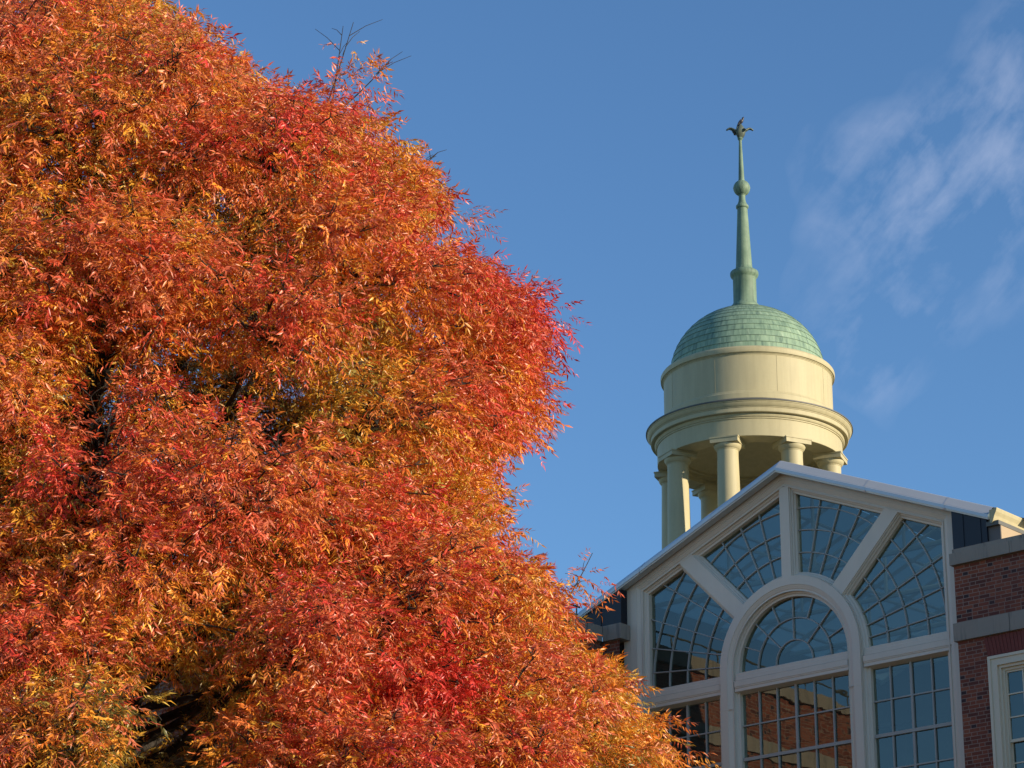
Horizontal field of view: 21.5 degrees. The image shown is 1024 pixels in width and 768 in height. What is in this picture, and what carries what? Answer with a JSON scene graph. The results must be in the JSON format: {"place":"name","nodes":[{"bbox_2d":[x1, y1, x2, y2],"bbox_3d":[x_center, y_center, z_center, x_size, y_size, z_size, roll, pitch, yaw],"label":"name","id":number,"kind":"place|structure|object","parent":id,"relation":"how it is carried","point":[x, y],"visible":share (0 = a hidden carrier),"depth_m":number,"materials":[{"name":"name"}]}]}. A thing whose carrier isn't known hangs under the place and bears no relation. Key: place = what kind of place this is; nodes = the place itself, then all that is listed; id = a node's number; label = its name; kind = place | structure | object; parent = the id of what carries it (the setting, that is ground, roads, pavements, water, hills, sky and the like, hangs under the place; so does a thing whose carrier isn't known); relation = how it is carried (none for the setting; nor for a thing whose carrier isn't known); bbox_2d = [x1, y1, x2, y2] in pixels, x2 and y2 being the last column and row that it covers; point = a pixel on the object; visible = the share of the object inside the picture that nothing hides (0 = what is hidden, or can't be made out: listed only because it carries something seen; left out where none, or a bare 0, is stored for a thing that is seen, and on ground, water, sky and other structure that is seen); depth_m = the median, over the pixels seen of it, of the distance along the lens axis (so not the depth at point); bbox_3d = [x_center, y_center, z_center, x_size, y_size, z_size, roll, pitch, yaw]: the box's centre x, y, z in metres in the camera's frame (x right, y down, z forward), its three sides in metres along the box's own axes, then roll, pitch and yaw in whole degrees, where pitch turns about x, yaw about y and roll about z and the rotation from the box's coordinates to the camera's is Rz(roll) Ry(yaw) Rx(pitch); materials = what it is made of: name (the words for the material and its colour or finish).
{"place":"outdoors","nodes":[
{"label":"outdoors","id":0,"kind":"place"},
{"bbox_2d":[1,0,1023,640],"label":"sky","id":1,"kind":"structure","parent":0,"point":[883,156],"materials":[{"name":"blue"}]},
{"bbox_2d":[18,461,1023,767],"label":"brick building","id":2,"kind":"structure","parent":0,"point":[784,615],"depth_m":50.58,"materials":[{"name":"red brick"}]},
{"bbox_2d":[660,701,720,767],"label":"tall window","id":3,"kind":"structure","parent":2,"relation":"in","point":[706,733],"depth_m":50.53,"materials":[{"name":"paint"}]},
{"bbox_2d":[651,572,730,687],"bbox_3d":[3.455,4.544,51.322,2.127,2.333,0.044,-17,-26,38],"label":"fan window","id":4,"kind":"structure","parent":2,"relation":"in","point":[670,671],"depth_m":51.39,"materials":[{"name":"paint"}]},
{"bbox_2d":[710,512,780,593],"bbox_3d":[4.308,3.241,51.009,2.030,1.953,0.044,-17,-26,38],"label":"fan window","id":5,"kind":"structure","parent":2,"relation":"in","point":[760,521],"depth_m":50.81,"materials":[{"name":"paint"}]},
{"bbox_2d":[646,124,852,548],"bbox_3d":[5.772,1.053,65.784,5.800,16.520,5.800,-17,-26,38],"label":"domed cupola","id":6,"kind":"object","parent":2,"relation":"on","point":[747,380],"visible":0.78,"depth_m":64.44,"materials":[{"name":"beige paint"}]},
{"bbox_2d":[744,597,842,668],"bbox_3d":[5.187,4.511,49.712,2.480,1.250,0.044,-17,-26,38],"label":"arched window","id":7,"kind":"structure","parent":2,"relation":"in","point":[793,618],"depth_m":49.73,"materials":[{"name":"paint"}]},
{"bbox_2d":[743,677,850,767],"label":"tall window","id":8,"kind":"structure","parent":2,"relation":"in","point":[835,743],"depth_m":49.02,"materials":[{"name":"paint"}]},
{"bbox_2d":[797,500,872,578],"bbox_3d":[6.074,2.705,49.554,2.030,1.953,0.044,-17,-26,38],"label":"fan window","id":9,"kind":"structure","parent":2,"relation":"in","point":[825,554],"depth_m":49.70,"materials":[{"name":"paint"}]},
{"bbox_2d":[854,521,945,642],"bbox_3d":[6.922,3.493,48.466,2.127,2.333,0.044,-17,-26,38],"label":"fan window","id":10,"kind":"structure","parent":2,"relation":"in","point":[941,588],"depth_m":48.32,"materials":[{"name":"paint"}]},
{"bbox_2d":[874,658,953,767],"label":"tall window","id":11,"kind":"structure","parent":2,"relation":"in","point":[914,729],"depth_m":47.42,"materials":[{"name":"paint"}]},
{"bbox_2d":[987,650,1023,767],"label":"sash window","id":12,"kind":"structure","parent":2,"relation":"in","point":[1006,670],"depth_m":45.88,"materials":[{"name":"paint"}]},
{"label":"lawn","id":13,"kind":"structure","parent":0,"visible":0},
{"bbox_2d":[0,0,720,767],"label":"autumn tree","id":14,"kind":"object","parent":13,"relation":"on","point":[368,558],"visible":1,"depth_m":21.37,"materials":[{"name":"orange plant"}]}
]}

